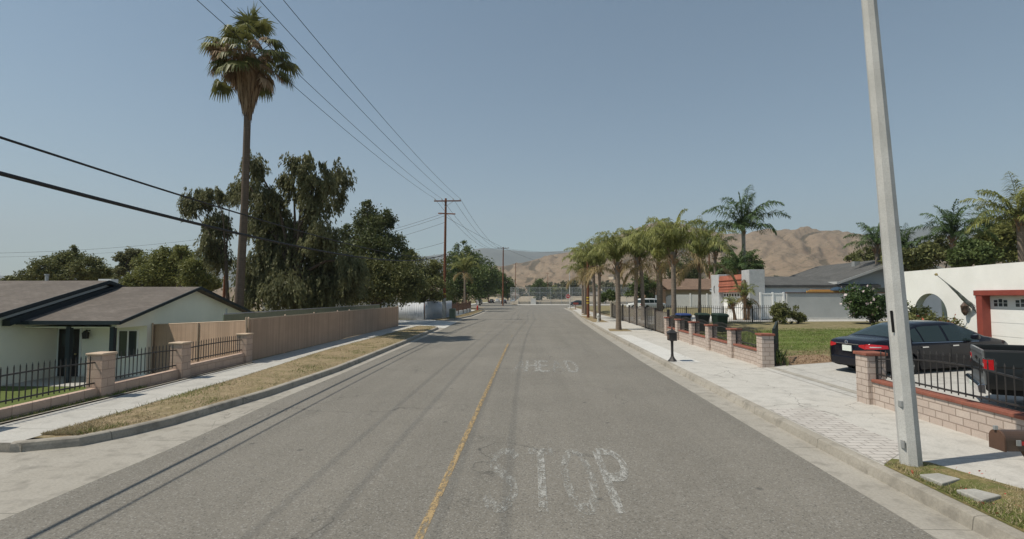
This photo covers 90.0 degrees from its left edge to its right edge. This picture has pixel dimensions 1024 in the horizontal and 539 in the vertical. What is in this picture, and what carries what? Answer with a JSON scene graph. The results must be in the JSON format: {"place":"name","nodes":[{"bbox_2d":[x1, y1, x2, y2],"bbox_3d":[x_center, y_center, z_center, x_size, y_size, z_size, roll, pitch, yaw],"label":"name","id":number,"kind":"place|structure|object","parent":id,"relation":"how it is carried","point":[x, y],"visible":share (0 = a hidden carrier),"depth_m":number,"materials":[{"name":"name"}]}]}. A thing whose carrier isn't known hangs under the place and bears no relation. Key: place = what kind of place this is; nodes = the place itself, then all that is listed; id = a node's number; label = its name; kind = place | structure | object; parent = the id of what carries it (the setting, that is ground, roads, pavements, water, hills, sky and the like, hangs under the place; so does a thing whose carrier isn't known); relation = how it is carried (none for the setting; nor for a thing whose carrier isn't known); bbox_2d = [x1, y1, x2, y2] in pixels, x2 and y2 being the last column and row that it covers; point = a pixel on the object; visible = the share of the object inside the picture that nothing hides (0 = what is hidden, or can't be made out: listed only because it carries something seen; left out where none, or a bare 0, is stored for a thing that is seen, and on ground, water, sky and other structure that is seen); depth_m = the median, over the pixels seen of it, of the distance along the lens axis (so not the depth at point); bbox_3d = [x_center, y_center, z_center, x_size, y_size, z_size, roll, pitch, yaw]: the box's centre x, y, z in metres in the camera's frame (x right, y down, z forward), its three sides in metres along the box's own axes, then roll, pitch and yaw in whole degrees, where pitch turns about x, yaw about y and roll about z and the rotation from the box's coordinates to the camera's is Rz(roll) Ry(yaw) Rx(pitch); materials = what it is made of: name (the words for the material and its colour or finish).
{"place":"outdoors","nodes":[
{"label":"outdoors","id":0,"kind":"place"},
{"bbox_2d":[0,386,85,407],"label":"front lawn","id":1,"kind":"structure","parent":0,"point":[15,394],"depth_m":16.62,"materials":[{"name":"green plant"}]},
{"bbox_2d":[0,452,153,519],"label":"apron","id":2,"kind":"object","parent":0,"point":[28,480],"visible":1,"depth_m":7.23,"materials":[{"name":"grey concrete"}]},
{"bbox_2d":[0,274,252,384],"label":"ranch house","id":3,"kind":"structure","parent":0,"point":[47,320],"depth_m":19.96,"materials":[{"name":"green paint"}]},
{"bbox_2d":[1,376,135,385],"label":"porch slab","id":4,"kind":"structure","parent":3,"relation":"attached to","point":[34,383],"depth_m":18.70,"materials":[{"name":"grey concrete"}]},
{"bbox_2d":[55,328,82,375],"bbox_3d":[-17.323,3.211,20.005,0.980,1.900,0.120,0,-3,2],"label":"front door","id":5,"kind":"structure","parent":3,"relation":"in","point":[61,333],"depth_m":19.99,"materials":[{"name":"black paint"}]},
{"bbox_2d":[117,330,138,357],"bbox_3d":[-14.973,2.889,19.974,0.820,1.080,0.075,0,-3,2],"label":"window","id":6,"kind":"structure","parent":3,"relation":"in","point":[127,340],"depth_m":19.96,"materials":[{"name":"white paint"}]},
{"bbox_2d":[0,325,418,442],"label":"sidewalk","id":7,"kind":"structure","parent":0,"point":[26,428],"depth_m":11.68,"materials":[{"name":"grey concrete"}]},
{"bbox_2d":[252,325,403,361],"bbox_3d":[-9.104,3.921,29.961,0.343,0.001,23.512,0,-3,1],"label":"sidewalk edge","id":8,"kind":"object","parent":7,"relation":"on","point":[266,358],"visible":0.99,"depth_m":23.53,"materials":[{"name":"grey concrete"}]},
{"bbox_2d":[247,306,398,359],"bbox_3d":[-9.348,3.123,29.788,0.145,1.620,22.438,0,-3,1],"label":"slatted fence","id":9,"kind":"object","parent":8,"relation":"on","point":[275,335],"visible":0.91,"depth_m":24.00,"materials":[{"name":"beige wood"}]},
{"bbox_2d":[26,300,827,439],"bbox_3d":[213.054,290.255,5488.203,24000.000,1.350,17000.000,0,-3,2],"label":"ground","id":10,"kind":"structure","parent":0,"point":[475,308],"depth_m":47.34,"materials":[{"name":"brown soil"}]},
{"bbox_2d":[13,244,117,280],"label":"broadleaf tree","id":11,"kind":"object","parent":10,"relation":"on","point":[72,264],"visible":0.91,"depth_m":45.19,"materials":[{"name":"green plant"}]},
{"bbox_2d":[1,362,249,421],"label":"soil strip","id":12,"kind":"object","parent":10,"relation":"on","point":[146,387],"visible":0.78,"depth_m":13.76,"materials":[{"name":"brown soil"}]},
{"bbox_2d":[0,385,146,421],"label":"weeds","id":13,"kind":"object","parent":12,"relation":"on","point":[65,405],"visible":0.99,"depth_m":10.95,"materials":[{"name":"plant"}]},
{"bbox_2d":[0,333,253,424],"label":"railing wall","id":14,"kind":"structure","parent":10,"relation":"on","point":[100,377],"depth_m":12.32,"materials":[{"name":"beige metal"}]},
{"bbox_2d":[119,243,223,291],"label":"broadleaf tree","id":15,"kind":"object","parent":10,"relation":"on","point":[178,265],"visible":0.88,"depth_m":40.40,"materials":[{"name":"green plant"}]},
{"bbox_2d":[176,186,240,299],"bbox_3d":[-20.966,-0.389,35.760,4.852,11.120,2.688,-1,-3,23],"label":"weeping tree","id":16,"kind":"object","parent":10,"relation":"on","point":[212,249],"visible":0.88,"depth_m":35.48,"materials":[{"name":"green plant"}]},
{"bbox_2d":[9,326,437,452],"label":"kerb","id":17,"kind":"structure","parent":10,"relation":"on","point":[81,440],"depth_m":10.05,"materials":[{"name":"concrete"}]},
{"bbox_2d":[34,325,435,437],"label":"verge","id":18,"kind":"structure","parent":10,"relation":"on","point":[164,409],"depth_m":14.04,"materials":[{"name":"brown plant"}]},
{"bbox_2d":[197,1,303,306],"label":"fan palm","id":19,"kind":"object","parent":10,"relation":"on","point":[247,76],"visible":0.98,"depth_m":27.68,"materials":[{"name":"green plant"}]},
{"bbox_2d":[226,149,373,311],"bbox_3d":[-13.415,-1.331,32.724,10.334,12.483,5.463,0,-3,2],"label":"weeping tree","id":20,"kind":"object","parent":10,"relation":"on","point":[290,277],"visible":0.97,"depth_m":31.86,"materials":[{"name":"green plant"}]},
{"bbox_2d":[223,304,379,362],"bbox_3d":[-10.781,3.402,30.254,0.050,2.372,22.111,0,-3,0],"label":"screen fence","id":21,"kind":"object","parent":10,"relation":"on","point":[238,316],"visible":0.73,"depth_m":24.64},
{"bbox_2d":[337,199,414,308],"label":"broadleaf tree","id":22,"kind":"object","parent":10,"relation":"on","point":[369,233],"visible":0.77,"depth_m":45.74,"materials":[{"name":"green plant"}]},
{"bbox_2d":[338,247,429,309],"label":"broadleaf tree","id":23,"kind":"object","parent":10,"relation":"on","point":[391,282],"visible":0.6,"depth_m":43.41,"materials":[{"name":"green plant"}]},
{"bbox_2d":[435,240,493,303],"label":"street tree","id":24,"kind":"object","parent":10,"relation":"on","point":[452,286],"visible":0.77,"depth_m":98.99,"materials":[{"name":"green plant"}]},
{"bbox_2d":[468,250,501,304],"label":"street tree","id":25,"kind":"object","parent":10,"relation":"on","point":[491,283],"visible":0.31,"depth_m":139.51,"materials":[{"name":"green plant"}]},
{"bbox_2d":[486,269,516,303],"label":"street tree","id":26,"kind":"object","parent":10,"relation":"on","point":[508,284],"visible":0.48,"depth_m":170.53,"materials":[{"name":"green plant"}]},
{"bbox_2d":[676,293,711,307],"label":"vinyl fence","id":27,"kind":"object","parent":10,"relation":"on","point":[689,301],"visible":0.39,"depth_m":87.17,"materials":[{"name":"white paint"}]},
{"bbox_2d":[564,308,987,538],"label":"gutter","id":28,"kind":"object","parent":10,"relation":"on","point":[932,522],"visible":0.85,"depth_m":7.45,"materials":[{"name":"grey concrete"}]},
{"bbox_2d":[566,307,1023,538],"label":"kerb","id":29,"kind":"structure","parent":10,"relation":"on","point":[979,522],"depth_m":7.16,"materials":[{"name":"concrete"}]},
{"bbox_2d":[711,270,880,319],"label":"mansard house","id":30,"kind":"structure","parent":10,"relation":"on","point":[722,286],"depth_m":45.79,"materials":[{"name":"paint"}]},
{"bbox_2d":[759,292,784,319],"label":"vinyl gate","id":31,"kind":"structure","parent":30,"relation":"attached to","point":[767,299],"depth_m":43.31,"materials":[{"name":"white paint"}]},
{"bbox_2d":[842,246,881,261],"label":"broadleaf tree","id":32,"kind":"object","parent":10,"relation":"on","point":[861,255],"visible":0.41,"depth_m":64.05,"materials":[{"name":"green plant"}]},
{"bbox_2d":[792,259,942,317],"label":"gabled house","id":33,"kind":"structure","parent":10,"relation":"on","point":[866,272],"depth_m":45.34,"materials":[{"name":"grey"}]},
{"bbox_2d":[842,222,906,263],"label":"queen palm","id":34,"kind":"object","parent":10,"relation":"on","point":[876,240],"visible":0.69,"depth_m":46.84,"materials":[{"name":"green plant"}]},
{"bbox_2d":[876,241,946,271],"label":"broadleaf tree","id":35,"kind":"object","parent":10,"relation":"on","point":[923,256],"visible":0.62,"depth_m":41.55,"materials":[{"name":"green plant"}]},
{"bbox_2d":[904,262,1023,344],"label":"arched house","id":36,"kind":"structure","parent":10,"relation":"on","point":[993,294],"depth_m":20.11,"materials":[{"name":"white paint"}]},
{"bbox_2d":[990,296,1023,344],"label":"garage door","id":37,"kind":"structure","parent":36,"relation":"in","point":[1007,312],"depth_m":19.31,"materials":[{"name":"white paint"}]},
{"bbox_2d":[944,237,1004,267],"bbox_3d":[35.064,0.887,39.097,3.453,6.921,3.966,-2,-3,29],"label":"broadleaf tree","id":38,"kind":"object","parent":10,"relation":"on","point":[970,252],"visible":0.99,"depth_m":38.20,"materials":[{"name":"green plant"}]},
{"bbox_2d":[972,218,1022,263],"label":"broadleaf tree","id":39,"kind":"object","parent":10,"relation":"on","point":[1007,242],"visible":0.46,"depth_m":44.88,"materials":[{"name":"green plant"}]},
{"bbox_2d":[0,310,936,538],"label":"road","id":40,"kind":"structure","parent":0,"point":[367,450],"depth_m":7.52,"materials":[{"name":"grey asphalt"}]},
{"bbox_2d":[18,328,443,454],"bbox_3d":[-6.192,3.777,24.294,2.410,0.001,32.400,0,-3,2],"label":"gutter","id":41,"kind":"object","parent":40,"relation":"on","point":[156,441],"visible":0.97,"depth_m":9.41,"materials":[{"name":"grey concrete"}]},
{"bbox_2d":[414,344,507,538],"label":"line","id":42,"kind":"object","parent":40,"relation":"on","point":[430,513],"visible":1,"depth_m":7.50,"materials":[{"name":"yellow paint"}]},
{"bbox_2d":[483,448,628,514],"bbox_3d":[0.663,2.867,7.132,2.044,0.002,2.583,0,-3,2],"label":"stop lettering","id":43,"kind":"object","parent":40,"relation":"on","point":[623,468],"visible":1,"depth_m":7.05,"materials":[{"name":"white paint"}]},
{"bbox_2d":[0,226,1017,286],"bbox_3d":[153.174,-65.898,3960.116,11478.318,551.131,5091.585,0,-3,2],"label":"mountains","id":44,"kind":"structure","parent":0,"point":[510,257],"depth_m":4559.53,"materials":[{"name":"stone"}]},
{"bbox_2d":[0,0,1023,275],"label":"sky","id":45,"kind":"structure","parent":0,"point":[555,124],"materials":[{"name":"blue"}]},
{"bbox_2d":[471,300,625,309],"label":"crossing road","id":46,"kind":"structure","parent":0,"point":[495,306],"depth_m":125.87,"materials":[{"name":"grey asphalt"}]},
{"bbox_2d":[516,296,633,301],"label":"school field","id":47,"kind":"structure","parent":0,"point":[623,299],"depth_m":210.67,"materials":[{"name":"green plant"}]},
{"bbox_2d":[528,278,552,299],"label":"street tree","id":48,"kind":"object","parent":47,"relation":"on","point":[540,283],"visible":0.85,"depth_m":197.40,"materials":[{"name":"green plant"}]},
{"bbox_2d":[510,287,633,303],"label":"school fence","id":49,"kind":"object","parent":47,"relation":"on","point":[533,300],"visible":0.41,"depth_m":152.96,"materials":[{"name":"grey metal"}]},
{"bbox_2d":[213,222,1001,299],"bbox_3d":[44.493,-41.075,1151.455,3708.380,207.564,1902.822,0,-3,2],"label":"hills","id":50,"kind":"structure","parent":0,"point":[786,252],"depth_m":911.59,"materials":[{"name":"brown soil"}]},
{"bbox_2d":[576,306,710,316],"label":"yard","id":51,"kind":"structure","parent":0,"point":[606,310],"depth_m":72.72,"materials":[{"name":"green plant"}]},
{"bbox_2d":[623,272,656,298],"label":"broadleaf tree","id":52,"kind":"object","parent":51,"relation":"on","point":[650,287],"visible":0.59,"depth_m":81.94,"materials":[{"name":"green plant"}]},
{"bbox_2d":[649,279,711,306],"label":"brown house","id":53,"kind":"structure","parent":51,"relation":"on","point":[687,286],"depth_m":91.36,"materials":[{"name":"beige brick"}]},
{"bbox_2d":[654,253,707,278],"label":"broadleaf tree","id":54,"kind":"object","parent":51,"relation":"on","point":[693,274],"visible":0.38,"depth_m":105.62,"materials":[{"name":"green plant"}]},
{"bbox_2d":[707,251,764,274],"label":"broadleaf tree","id":55,"kind":"object","parent":51,"relation":"on","point":[760,261],"visible":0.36,"depth_m":68.41,"materials":[{"name":"green plant"}]},
{"bbox_2d":[715,244,765,274],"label":"queen palm","id":56,"kind":"object","parent":51,"relation":"on","point":[738,265],"visible":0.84,"depth_m":56.43,"materials":[{"name":"green plant"}]},
{"bbox_2d":[701,185,790,269],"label":"queen palm","id":57,"kind":"object","parent":51,"relation":"on","point":[744,221],"visible":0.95,"depth_m":59.72,"materials":[{"name":"green plant"}]},
{"bbox_2d":[628,315,742,321],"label":"pale driveway","id":58,"kind":"structure","parent":0,"point":[693,317],"depth_m":47.60,"materials":[{"name":"concrete"}]},
{"bbox_2d":[605,224,665,317],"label":"queen palm","id":59,"kind":"object","parent":58,"relation":"on","point":[636,260],"visible":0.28,"depth_m":45.86,"materials":[{"name":"green plant"}]},
{"bbox_2d":[618,224,661,306],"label":"queen palm","id":60,"kind":"object","parent":58,"relation":"on","point":[642,283],"visible":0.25,"depth_m":45.99,"materials":[{"name":"green plant"}]},
{"bbox_2d":[647,321,887,365],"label":"lawn","id":61,"kind":"structure","parent":0,"point":[835,325],"depth_m":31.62,"materials":[{"name":"green plant"}]},
{"bbox_2d":[620,216,697,326],"bbox_3d":[10.531,0.165,36.081,5.210,7.747,4.748,-3,-4,41],"label":"queen palm","id":62,"kind":"object","parent":61,"relation":"on","point":[656,252],"visible":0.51,"depth_m":35.92,"materials":[{"name":"green plant"}]},
{"bbox_2d":[629,208,709,327],"bbox_3d":[9.836,0.019,31.757,4.932,7.586,4.732,0,-3,2],"label":"queen palm","id":63,"kind":"object","parent":61,"relation":"on","point":[672,236],"visible":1,"depth_m":31.49,"materials":[{"name":"green plant"}]},
{"bbox_2d":[663,216,737,312],"bbox_3d":[14.320,0.092,37.728,5.234,8.065,5.163,2,-3,-29],"label":"queen palm","id":64,"kind":"object","parent":61,"relation":"on","point":[702,248],"visible":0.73,"depth_m":37.41,"materials":[{"name":"green plant"}]},
{"bbox_2d":[647,305,779,322],"bbox_3d":[15.334,3.479,39.200,9.740,1.555,0.106,0,-3,8],"label":"iron fence","id":65,"kind":"object","parent":61,"relation":"on","point":[717,308],"visible":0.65,"depth_m":38.92,"materials":[{"name":"metal"}]},
{"bbox_2d":[768,301,798,323],"bbox_3d":[19.561,3.112,36.752,2.168,1.764,1.692,0,-3,2],"label":"shrub","id":66,"kind":"object","parent":61,"relation":"on","point":[779,311],"visible":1,"depth_m":36.51,"materials":[{"name":"green plant"}]},
{"bbox_2d":[775,355,830,365],"bbox_3d":[9.953,3.152,17.812,2.700,0.180,1.950,0,-3,2],"label":"soil bed","id":67,"kind":"object","parent":61,"relation":"on","point":[808,360],"visible":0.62,"depth_m":17.62,"materials":[{"name":"brown soil"}]},
{"bbox_2d":[839,282,886,323],"bbox_3d":[25.281,2.454,36.336,3.871,3.229,3.966,0,-3,2],"label":"shrub","id":68,"kind":"object","parent":61,"relation":"on","point":[868,303],"visible":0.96,"depth_m":35.56,"materials":[{"name":"green plant"}]},
{"bbox_2d":[638,318,935,324],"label":"side yard","id":69,"kind":"structure","parent":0,"point":[710,320],"depth_m":41.76,"materials":[{"name":"green plant"}]},
{"bbox_2d":[729,281,759,319],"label":"queen palm","id":70,"kind":"object","parent":69,"relation":"on","point":[744,293],"visible":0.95,"depth_m":42.29,"materials":[{"name":"green plant"}]},
{"bbox_2d":[785,292,886,319],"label":"stucco wall","id":71,"kind":"structure","parent":69,"relation":"on","point":[820,305],"depth_m":42.93,"materials":[{"name":"white paint"}]},
{"bbox_2d":[913,199,998,267],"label":"queen palm","id":72,"kind":"object","parent":69,"relation":"on","point":[952,227],"visible":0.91,"depth_m":44.55,"materials":[{"name":"green plant"}]},
{"bbox_2d":[958,171,1023,261],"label":"queen palm","id":73,"kind":"object","parent":69,"relation":"on","point":[1016,213],"visible":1,"depth_m":40.83,"materials":[{"name":"green plant"}]},
{"bbox_2d":[571,307,1023,527],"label":"sidewalk","id":74,"kind":"structure","parent":0,"point":[940,445],"depth_m":11.14,"materials":[{"name":"grey concrete"}]},
{"bbox_2d":[561,254,603,312],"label":"queen palm","id":75,"kind":"object","parent":74,"relation":"on","point":[578,267],"visible":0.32,"depth_m":70.99,"materials":[{"name":"green plant"}]},
{"bbox_2d":[562,242,611,314],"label":"queen palm","id":76,"kind":"object","parent":74,"relation":"on","point":[585,290],"visible":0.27,"depth_m":65.95,"materials":[{"name":"green plant"}]},
{"bbox_2d":[582,316,606,321],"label":"soil square","id":77,"kind":"structure","parent":74,"relation":"on","point":[592,319],"depth_m":51.83,"materials":[{"name":"beige soil"}]},
{"bbox_2d":[568,235,614,318],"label":"queen palm","id":78,"kind":"object","parent":77,"relation":"on","point":[593,285],"visible":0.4,"depth_m":53.79,"materials":[{"name":"green plant"}]},
{"bbox_2d":[572,235,625,320],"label":"queen palm","id":79,"kind":"object","parent":77,"relation":"on","point":[600,259],"visible":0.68,"depth_m":49.12,"materials":[{"name":"green plant"}]},
{"bbox_2d":[608,329,630,330],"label":"soil square","id":80,"kind":"structure","parent":74,"relation":"on","point":[619,330],"depth_m":35.14,"materials":[{"name":"beige soil"}]},
{"bbox_2d":[585,227,647,329],"bbox_3d":[7.421,0.584,36.025,4.313,7.306,4.658,0,-3,2],"label":"queen palm","id":81,"kind":"object","parent":80,"relation":"on","point":[614,249],"visible":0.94,"depth_m":35.86,"materials":[{"name":"green plant"}]},
{"bbox_2d":[610,302,669,332],"bbox_3d":[10.481,3.820,44.228,0.562,1.800,27.041,0,-3,4],"label":"fence","id":82,"kind":"object","parent":74,"relation":"on","point":[644,315],"visible":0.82,"depth_m":39.29,"materials":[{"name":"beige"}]},
{"bbox_2d":[617,335,698,361],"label":"pavement panel","id":83,"kind":"structure","parent":74,"relation":"on","point":[661,352],"depth_m":22.61,"materials":[{"name":"concrete"}]},
{"bbox_2d":[663,315,774,367],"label":"brick capped wall","id":84,"kind":"structure","parent":74,"relation":"on","point":[760,355],"depth_m":19.79,"materials":[{"name":"beige brick"}]},
{"bbox_2d":[769,408,898,463],"bbox_3d":[5.767,2.817,8.973,0.980,0.001,3.650,0,-3,2],"label":"paver strip","id":85,"kind":"object","parent":74,"relation":"on","point":[877,447],"visible":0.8,"depth_m":8.76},
{"bbox_2d":[853,350,1023,440],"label":"brick capped wall","id":86,"kind":"structure","parent":74,"relation":"on","point":[977,419],"depth_m":9.21,"materials":[{"name":"beige brick"}]},
{"bbox_2d":[884,459,1023,531],"bbox_3d":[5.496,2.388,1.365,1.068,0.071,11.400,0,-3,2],"label":"verge","id":87,"kind":"structure","parent":74,"relation":"on","point":[965,479],"depth_m":6.27,"materials":[{"name":"green plant"}]},
{"bbox_2d":[861,0,922,466],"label":"street light","id":88,"kind":"object","parent":87,"relation":"on","point":[907,425],"visible":0.9,"depth_m":7.17,"materials":[{"name":"concrete"}]},
{"bbox_2d":[920,473,959,485],"bbox_3d":[5.395,2.656,6.491,0.398,0.055,0.301,1,-3,-24],"label":"stepping stone","id":89,"kind":"object","parent":87,"relation":"on","point":[942,479],"visible":0.9,"depth_m":6.43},
{"bbox_2d":[892,463,1023,528],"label":"grass strip","id":90,"kind":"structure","parent":87,"relation":"on","point":[995,510],"depth_m":5.69,"materials":[{"name":"green plant"}]},
{"bbox_2d":[956,489,1000,503],"bbox_3d":[5.403,2.628,5.963,0.379,0.055,0.300,1,-3,-22],"label":"stepping stone","id":91,"kind":"object","parent":87,"relation":"on","point":[977,495],"visible":0.91,"depth_m":5.91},
{"bbox_2d":[989,425,1023,455],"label":"mailbox","id":92,"kind":"object","parent":74,"relation":"on","point":[1006,440],"visible":1,"depth_m":5.15,"materials":[{"name":"brown metal"}]},
{"bbox_2d":[760,362,1023,411],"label":"driveway","id":93,"kind":"structure","parent":0,"point":[844,376],"depth_m":13.79,"materials":[{"name":"grey concrete"}]},
{"bbox_2d":[830,320,1007,374],"bbox_3d":[12.034,2.254,15.144,4.899,1.482,2.152,-1,-3,-10],"label":"parked car","id":94,"kind":"object","parent":93,"relation":"on","point":[940,338],"visible":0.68,"depth_m":14.38,"materials":[{"name":"blue paint"}]},
{"bbox_2d":[966,344,1023,396],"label":"pickup truck","id":95,"kind":"object","parent":93,"relation":"on","point":[1009,356],"visible":0.85,"depth_m":9.71,"materials":[{"name":"black paint"}]},
{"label":"verge island","id":96,"kind":"structure","parent":0,"visible":0},
{"bbox_2d":[434,198,460,318],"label":"utility pole","id":97,"kind":"object","parent":96,"relation":"on","point":[444,270],"visible":0.91,"depth_m":53.78,"materials":[{"name":"brown wood"}]},
{"bbox_2d":[0,136,443,256],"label":"telephone cable","id":98,"kind":"object","parent":97,"relation":"attached to","point":[47,152],"visible":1,"depth_m":10.64,"materials":[{"name":"metal"}]},
{"bbox_2d":[0,171,444,260],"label":"telephone cable","id":99,"kind":"object","parent":97,"relation":"attached to","point":[30,181],"visible":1,"depth_m":10.74,"materials":[{"name":"metal"}]},
{"label":"sidewalk island","id":100,"kind":"structure","parent":0,"visible":0},
{"bbox_2d":[398,301,451,319],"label":"corrugated fence","id":101,"kind":"object","parent":100,"relation":"on","point":[425,311],"visible":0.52,"depth_m":51.79,"materials":[{"name":"silver metal"}]},
{"bbox_2d":[449,252,480,302],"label":"queen palm","id":102,"kind":"object","parent":100,"relation":"on","point":[465,264],"visible":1,"depth_m":84.21,"materials":[{"name":"green plant"}]},
{"label":"corner yard","id":103,"kind":"structure","parent":0,"visible":0},
{"bbox_2d":[111,246,143,278],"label":"broadleaf tree","id":104,"kind":"object","parent":103,"relation":"on","point":[123,268],"visible":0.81,"depth_m":53.25,"materials":[{"name":"green plant"}]},
{"bbox_2d":[399,248,451,303],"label":"broadleaf tree","id":105,"kind":"object","parent":103,"relation":"on","point":[434,274],"visible":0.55,"depth_m":53.63,"materials":[{"name":"green plant"}]},
{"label":"side strip","id":106,"kind":"structure","parent":0,"visible":0},
{"bbox_2d":[150,317,246,373],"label":"slatted fence","id":107,"kind":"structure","parent":106,"relation":"on","point":[164,335],"depth_m":19.37,"materials":[{"name":"beige wood"}]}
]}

